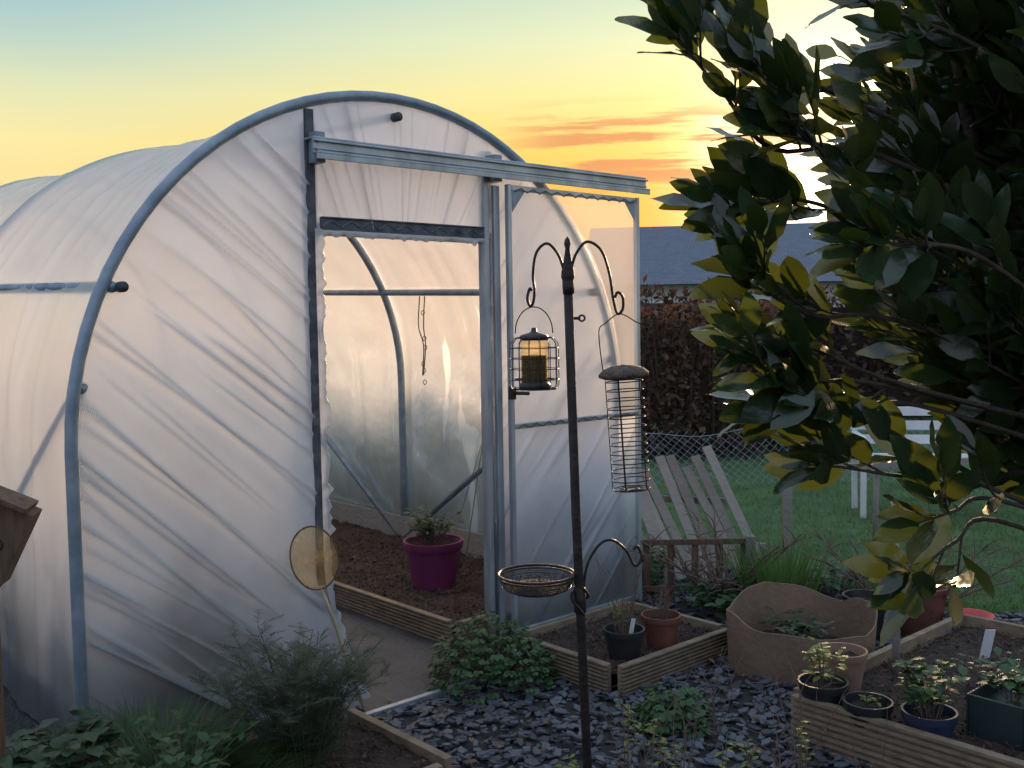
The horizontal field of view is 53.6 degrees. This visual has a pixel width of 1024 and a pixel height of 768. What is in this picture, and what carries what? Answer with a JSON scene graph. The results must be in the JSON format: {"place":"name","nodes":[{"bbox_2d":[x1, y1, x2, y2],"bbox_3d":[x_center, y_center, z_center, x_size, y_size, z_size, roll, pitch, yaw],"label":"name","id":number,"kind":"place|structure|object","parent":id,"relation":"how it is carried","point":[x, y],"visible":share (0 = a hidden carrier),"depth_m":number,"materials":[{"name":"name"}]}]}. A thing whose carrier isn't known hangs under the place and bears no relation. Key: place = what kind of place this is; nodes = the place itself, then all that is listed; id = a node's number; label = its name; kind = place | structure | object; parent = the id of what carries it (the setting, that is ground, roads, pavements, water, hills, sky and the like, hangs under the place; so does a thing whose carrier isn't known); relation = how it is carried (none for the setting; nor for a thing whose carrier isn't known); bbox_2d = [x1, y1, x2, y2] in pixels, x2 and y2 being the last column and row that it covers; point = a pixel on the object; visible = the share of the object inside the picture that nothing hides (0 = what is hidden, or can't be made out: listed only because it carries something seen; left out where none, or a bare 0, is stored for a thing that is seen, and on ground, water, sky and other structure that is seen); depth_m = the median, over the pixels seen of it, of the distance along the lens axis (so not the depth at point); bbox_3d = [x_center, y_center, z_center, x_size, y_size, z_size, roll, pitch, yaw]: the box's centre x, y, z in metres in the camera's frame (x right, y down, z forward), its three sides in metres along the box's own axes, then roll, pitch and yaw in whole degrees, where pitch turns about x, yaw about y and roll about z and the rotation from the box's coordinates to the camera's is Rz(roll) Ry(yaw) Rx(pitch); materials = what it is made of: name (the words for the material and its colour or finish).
{"place":"outdoors","nodes":[
{"label":"outdoors","id":0,"kind":"place"},
{"bbox_2d":[0,0,906,226],"label":"sky","id":1,"kind":"structure","parent":0,"point":[561,83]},
{"bbox_2d":[3,570,1023,767],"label":"gravel bed","id":2,"kind":"object","parent":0,"point":[16,718],"depth_m":3.83,"materials":[{"name":"grey gravel"}]},
{"bbox_2d":[0,485,41,767],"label":"wooden nest box","id":3,"kind":"object","parent":2,"relation":"on","point":[20,513],"visible":1,"depth_m":2.79,"materials":[{"name":"brown wood"}]},
{"bbox_2d":[11,721,123,764],"bbox_3d":[-1.477,1.264,3.280,0.676,0.157,0.620,-4,5,-44],"label":"grass tuft","id":4,"kind":"object","parent":2,"relation":"on","point":[42,751],"visible":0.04,"depth_m":3.47,"materials":[{"name":"green plant"}]},
{"bbox_2d":[238,708,452,767],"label":"raised bed","id":5,"kind":"object","parent":2,"relation":"on","point":[376,743],"visible":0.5,"depth_m":3.38,"materials":[{"name":"wood"}]},
{"bbox_2d":[0,704,122,767],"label":"ivy plant","id":6,"kind":"object","parent":5,"relation":"on","point":[93,732],"visible":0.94,"depth_m":3.06,"materials":[{"name":"green plant"}]},
{"bbox_2d":[13,685,298,767],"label":"grass tuft","id":7,"kind":"object","parent":5,"relation":"on","point":[131,732],"visible":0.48,"depth_m":3.28,"materials":[{"name":"green plant"}]},
{"bbox_2d":[98,707,259,767],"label":"herb plant","id":8,"kind":"object","parent":5,"relation":"on","point":[160,750],"visible":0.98,"depth_m":3.04,"materials":[{"name":"green plant"}]},
{"bbox_2d":[106,718,329,767],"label":"grass tuft","id":9,"kind":"object","parent":5,"relation":"on","point":[271,764],"visible":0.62,"depth_m":3.15,"materials":[{"name":"green plant"}]},
{"bbox_2d":[187,610,403,767],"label":"fennel plant","id":10,"kind":"object","parent":5,"relation":"on","point":[296,678],"visible":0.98,"depth_m":3.22,"materials":[{"name":"green plant"}]},
{"bbox_2d":[426,611,560,704],"bbox_3d":[-0.088,1.115,4.234,0.580,0.302,0.542,2,5,43],"label":"parsley plant","id":11,"kind":"object","parent":2,"relation":"on","point":[483,642],"visible":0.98,"depth_m":4.15,"materials":[{"name":"green plant"}]},
{"bbox_2d":[555,754,579,767],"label":"spurge plant","id":12,"kind":"object","parent":2,"relation":"on","point":[572,765],"visible":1,"depth_m":3.26,"materials":[{"name":"green plant"}]},
{"bbox_2d":[497,236,642,767],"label":"bird feeder stand","id":13,"kind":"object","parent":2,"relation":"on","point":[535,587],"visible":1,"depth_m":2.71,"materials":[{"name":"black metal"}]},
{"bbox_2d":[509,306,558,390],"bbox_3d":[0.059,-0.095,2.699,0.132,0.224,0.132,-1,4,0],"label":"caged seed feeder","id":14,"kind":"object","parent":13,"relation":"hanging from","point":[534,372],"visible":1,"depth_m":2.67,"materials":[{"name":"black metal"}]},
{"bbox_2d":[598,314,650,492],"bbox_3d":[0.303,0.048,2.709,0.134,0.474,0.134,-4,4,0],"label":"suet ball feeder","id":15,"kind":"object","parent":13,"relation":"hanging from","point":[622,372],"visible":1,"depth_m":2.68,"materials":[{"name":"metal"}]},
{"bbox_2d":[515,601,727,696],"bbox_3d":[0.499,1.169,4.538,0.784,0.130,0.644,-4,5,-42],"label":"raised bed","id":16,"kind":"object","parent":2,"relation":"on","point":[699,640],"visible":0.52,"depth_m":4.37,"materials":[{"name":"wood"}]},
{"bbox_2d":[595,538,649,661],"bbox_3d":[0.475,0.905,4.259,0.179,0.511,0.194,-4,5,-41],"label":"black plant pot","id":17,"kind":"object","parent":16,"relation":"on","point":[624,638],"visible":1,"depth_m":4.24,"materials":[{"name":"plastic"}]},
{"bbox_2d":[641,581,680,649],"bbox_3d":[0.652,1.009,4.432,0.177,0.278,0.177,-1,4,0],"label":"terracotta plant pot","id":18,"kind":"object","parent":16,"relation":"on","point":[660,625],"visible":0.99,"depth_m":4.39,"materials":[{"name":"ceramic"}]},
{"bbox_2d":[221,568,1023,767],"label":"slate chippings","id":19,"kind":"object","parent":2,"relation":"on","point":[490,715],"visible":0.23,"depth_m":3.79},
{"bbox_2d":[614,692,640,767],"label":"spurge plant","id":20,"kind":"object","parent":19,"relation":"on","point":[627,706],"visible":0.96,"depth_m":3.34,"materials":[{"name":"green plant"}]},
{"bbox_2d":[590,690,681,767],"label":"dry stems","id":21,"kind":"object","parent":19,"relation":"on","point":[645,761],"visible":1,"depth_m":3.05,"materials":[{"name":"plant"}]},
{"bbox_2d":[658,668,726,767],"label":"dry stems","id":22,"kind":"object","parent":19,"relation":"on","point":[695,722],"visible":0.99,"depth_m":3.17,"materials":[{"name":"plant"}]},
{"bbox_2d":[641,445,766,580],"bbox_3d":[1.016,0.766,6.031,0.943,0.742,0.518,-1,4,0],"label":"picket fence panel","id":23,"kind":"object","parent":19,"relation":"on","point":[653,524],"visible":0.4,"depth_m":6.06,"materials":[{"name":"grey wood"}]},
{"bbox_2d":[685,643,747,743],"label":"dry stems","id":24,"kind":"object","parent":19,"relation":"on","point":[713,728],"visible":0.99,"depth_m":3.53,"materials":[{"name":"plant"}]},
{"bbox_2d":[726,581,877,684],"bbox_3d":[1.257,1.076,4.357,0.575,0.313,0.507,1,4,33],"label":"bag","id":25,"kind":"object","parent":19,"relation":"on","point":[788,618],"visible":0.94,"depth_m":4.43,"materials":[{"name":"fabric"}]},
{"bbox_2d":[842,589,884,639],"bbox_3d":[1.673,1.099,4.800,0.208,0.200,0.208,-1,4,0],"label":"black plant pot","id":26,"kind":"object","parent":19,"relation":"on","point":[865,594],"visible":0.27,"depth_m":4.85,"materials":[{"name":"plastic"}]},
{"bbox_2d":[791,614,1023,767],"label":"raised bed","id":27,"kind":"object","parent":19,"relation":"on","point":[945,640],"visible":0.48,"depth_m":3.53,"materials":[{"name":"wood"}]},
{"bbox_2d":[797,636,848,705],"bbox_3d":[1.103,1.028,3.591,0.176,0.268,0.180,1,4,22],"label":"black plant pot","id":28,"kind":"object","parent":27,"relation":"on","point":[833,692],"visible":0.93,"depth_m":3.56,"materials":[{"name":"plastic"}]},
{"bbox_2d":[818,642,867,692],"bbox_3d":[1.234,1.069,3.776,0.177,0.160,0.177,-1,4,0],"label":"terracotta plant pot","id":29,"kind":"object","parent":27,"relation":"on","point":[854,662],"visible":0.62,"depth_m":3.72,"materials":[{"name":"brown ceramic"}]},
{"bbox_2d":[842,691,893,727],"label":"black plant pot","id":30,"kind":"object","parent":27,"relation":"on","point":[865,704],"visible":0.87,"depth_m":3.45,"materials":[{"name":"plastic"}]},
{"bbox_2d":[891,657,970,738],"bbox_3d":[1.384,1.046,3.330,0.234,0.276,0.253,-1,4,0],"label":"blue plant pot","id":31,"kind":"object","parent":27,"relation":"on","point":[923,708],"visible":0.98,"depth_m":3.32,"materials":[{"name":"plastic"}]},
{"bbox_2d":[979,629,995,657],"bbox_3d":[1.913,1.050,4.076,0.063,0.133,0.022,-2,4,-17],"label":"plant label","id":32,"kind":"object","parent":27,"relation":"on","point":[987,643],"visible":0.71,"depth_m":4.07,"materials":[{"name":"white plastic"}]},
{"bbox_2d":[966,658,1023,751],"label":"rectangular planter","id":33,"kind":"object","parent":27,"relation":"on","point":[994,713],"visible":1,"depth_m":3.32,"materials":[{"name":"green plastic"}]},
{"bbox_2d":[951,646,1023,687],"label":"seedling plants","id":34,"kind":"object","parent":33,"relation":"in","point":[997,650],"visible":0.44,"depth_m":3.76,"materials":[{"name":"green plant"}]},
{"bbox_2d":[948,608,994,618],"bbox_3d":[2.133,1.083,4.700,0.200,0.030,0.199,-1,4,0],"label":"red tray","id":35,"kind":"object","parent":19,"relation":"on","point":[980,613],"visible":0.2,"depth_m":4.75,"materials":[{"name":"plastic"}]},
{"bbox_2d":[631,716,661,759],"bbox_3d":[0.463,1.221,3.493,0.095,0.157,0.092,1,4,27],"label":"spurge plant","id":36,"kind":"object","parent":2,"relation":"on","point":[650,730],"visible":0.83,"depth_m":3.48,"materials":[{"name":"green plant"}]},
{"bbox_2d":[642,545,678,585],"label":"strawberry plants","id":37,"kind":"object","parent":2,"relation":"on","point":[654,563],"visible":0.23,"depth_m":5.69,"materials":[{"name":"green plant"}]},
{"bbox_2d":[654,737,683,767],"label":"spurge plant","id":38,"kind":"object","parent":2,"relation":"on","point":[668,754],"visible":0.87,"depth_m":3.27,"materials":[{"name":"green plant"}]},
{"bbox_2d":[627,680,714,740],"bbox_3d":[0.592,1.200,3.764,0.339,0.164,0.324,-1,4,0],"label":"strawberry plant","id":39,"kind":"object","parent":2,"relation":"on","point":[657,708],"visible":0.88,"depth_m":3.69,"materials":[{"name":"green plant"}]},
{"bbox_2d":[350,574,1022,767],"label":"leaf litter","id":40,"kind":"object","parent":2,"relation":"on","point":[573,716],"visible":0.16,"depth_m":3.79,"materials":[{"name":"brown plant"}]},
{"bbox_2d":[642,535,755,601],"bbox_3d":[0.916,0.993,5.404,0.760,0.360,0.052,-1,4,0],"label":"trellis fence","id":41,"kind":"object","parent":2,"relation":"on","point":[647,588],"visible":0.44,"depth_m":5.41,"materials":[{"name":"brown wood"}]},
{"bbox_2d":[675,568,753,618],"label":"strawberry plants","id":42,"kind":"object","parent":2,"relation":"on","point":[722,601],"visible":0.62,"depth_m":5.18,"materials":[{"name":"green plant"}]},
{"bbox_2d":[623,509,806,607],"bbox_3d":[1.029,0.933,5.318,0.928,0.498,0.915,-1,4,0],"label":"bare shrub","id":43,"kind":"object","parent":2,"relation":"on","point":[690,575],"visible":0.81,"depth_m":5.26,"materials":[{"name":"brown plant"}]},
{"bbox_2d":[715,735,736,767],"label":"spurge plant","id":44,"kind":"object","parent":2,"relation":"on","point":[726,758],"visible":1,"depth_m":2.99,"materials":[{"name":"green plant"}]},
{"bbox_2d":[735,738,760,767],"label":"spurge plant","id":45,"kind":"object","parent":2,"relation":"on","point":[749,751],"visible":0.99,"depth_m":3.22,"materials":[{"name":"green plant"}]},
{"bbox_2d":[720,518,842,592],"bbox_3d":[1.374,0.957,5.223,0.640,0.440,0.542,-1,4,0],"label":"daffodil clump","id":46,"kind":"object","parent":2,"relation":"on","point":[788,576],"visible":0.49,"depth_m":5.17,"materials":[{"name":"green plant"}]},
{"bbox_2d":[747,679,827,767],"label":"dry stems","id":47,"kind":"object","parent":2,"relation":"on","point":[782,742],"visible":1,"depth_m":3.06,"materials":[{"name":"plant"}]},
{"bbox_2d":[795,715,815,767],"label":"spurge plant","id":48,"kind":"object","parent":2,"relation":"on","point":[799,730],"visible":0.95,"depth_m":3.15,"materials":[{"name":"green plant"}]},
{"bbox_2d":[762,640,849,767],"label":"dry stems","id":49,"kind":"object","parent":2,"relation":"on","point":[800,707],"visible":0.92,"depth_m":3.39,"materials":[{"name":"plant"}]},
{"bbox_2d":[614,0,1023,647],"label":"bay tree","id":50,"kind":"object","parent":2,"relation":"on","point":[922,162],"visible":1,"depth_m":1.52,"materials":[{"name":"green plant"}]},
{"bbox_2d":[780,542,869,594],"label":"strawberry plants","id":51,"kind":"object","parent":2,"relation":"on","point":[832,571],"visible":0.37,"depth_m":5.51,"materials":[{"name":"green plant"}]},
{"bbox_2d":[821,707,896,767],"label":"dry stems","id":52,"kind":"object","parent":2,"relation":"on","point":[862,750],"visible":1,"depth_m":2.95,"materials":[{"name":"plant"}]},
{"bbox_2d":[891,502,900,676],"bbox_3d":[1.485,0.856,3.918,0.046,0.801,0.032,3,5,45],"label":"garden stake","id":53,"kind":"object","parent":2,"relation":"on","point":[896,648],"visible":0.12,"depth_m":3.92,"materials":[{"name":"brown wood"}]},
{"bbox_2d":[802,525,1023,614],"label":"bare shrub","id":54,"kind":"object","parent":2,"relation":"on","point":[866,586],"visible":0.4,"depth_m":4.90,"materials":[{"name":"brown plant"}]},
{"bbox_2d":[900,577,948,635],"bbox_3d":[1.943,1.073,4.829,0.270,0.240,0.270,-1,4,0],"label":"terracotta plant pot","id":55,"kind":"object","parent":2,"relation":"on","point":[928,617],"visible":0.26,"depth_m":4.73,"materials":[{"name":"ceramic"}]},
{"bbox_2d":[639,217,891,309],"bbox_3d":[7.527,-3.017,30.886,10.600,5.000,7.800,-1,4,6],"label":"bungalow","id":56,"kind":"object","parent":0,"point":[669,255],"depth_m":28.82,"materials":[{"name":"tile"}]},
{"bbox_2d":[640,303,687,309],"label":"windows","id":57,"kind":"structure","parent":56,"relation":"in","point":[649,303],"depth_m":27.74,"materials":[{"name":"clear glass"}]},
{"bbox_2d":[643,300,757,307],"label":"window frames","id":58,"kind":"structure","parent":56,"relation":"in","point":[683,300],"depth_m":27.69,"materials":[{"name":"white plastic"}]},
{"bbox_2d":[641,416,1023,614],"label":"lawn","id":59,"kind":"structure","parent":0,"point":[775,500],"depth_m":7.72,"materials":[{"name":"green plant"}]},
{"bbox_2d":[0,90,649,737],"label":"polytunnel","id":60,"kind":"structure","parent":59,"relation":"on","point":[236,356],"depth_m":4.07,"materials":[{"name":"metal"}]},
{"bbox_2d":[289,526,366,711],"bbox_3d":[-0.702,0.918,3.905,0.298,0.739,0.103,-1,4,0],"label":"fishing net","id":61,"kind":"object","parent":60,"relation":"on","point":[336,628],"visible":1,"depth_m":3.89,"materials":[{"name":"yellow wood"}]},
{"bbox_2d":[402,506,463,590],"bbox_3d":[-0.421,0.873,5.404,0.337,0.411,0.345,-1,4,0],"label":"purple plant pot","id":62,"kind":"object","parent":60,"relation":"on","point":[433,558],"visible":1,"depth_m":5.31,"materials":[{"name":"plastic"}]},
{"bbox_2d":[640,275,955,460],"bbox_3d":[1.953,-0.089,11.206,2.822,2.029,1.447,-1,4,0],"label":"beech hedge","id":63,"kind":"object","parent":59,"relation":"on","point":[696,411],"visible":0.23,"depth_m":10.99,"materials":[{"name":"brown plant"}]},
{"bbox_2d":[641,429,968,483],"bbox_3d":[2.452,0.613,8.860,3.501,0.446,0.404,-1,4,0],"label":"wire netting","id":64,"kind":"object","parent":59,"relation":"on","point":[743,453],"visible":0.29,"depth_m":8.91,"materials":[{"name":"metal"}]},
{"bbox_2d":[782,457,968,553],"bbox_3d":[2.607,0.776,6.540,1.807,0.600,0.056,-1,4,-5],"label":"pale rail","id":65,"kind":"object","parent":59,"relation":"on","point":[787,508],"visible":0.22,"depth_m":6.45,"materials":[{"name":"wood"}]},
{"bbox_2d":[872,454,879,541],"bbox_3d":[2.362,0.768,6.569,0.042,0.621,0.050,1,4,22],"label":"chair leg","id":66,"kind":"object","parent":59,"relation":"on","point":[876,478],"visible":0.54,"depth_m":6.55,"materials":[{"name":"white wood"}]},
{"bbox_2d":[850,407,967,517],"bbox_3d":[3.306,0.592,7.675,1.360,0.806,0.505,0,4,10],"label":"white garden bench","id":67,"kind":"object","parent":59,"relation":"on","point":[916,425],"visible":0.22,"depth_m":7.89,"materials":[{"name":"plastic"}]}
]}

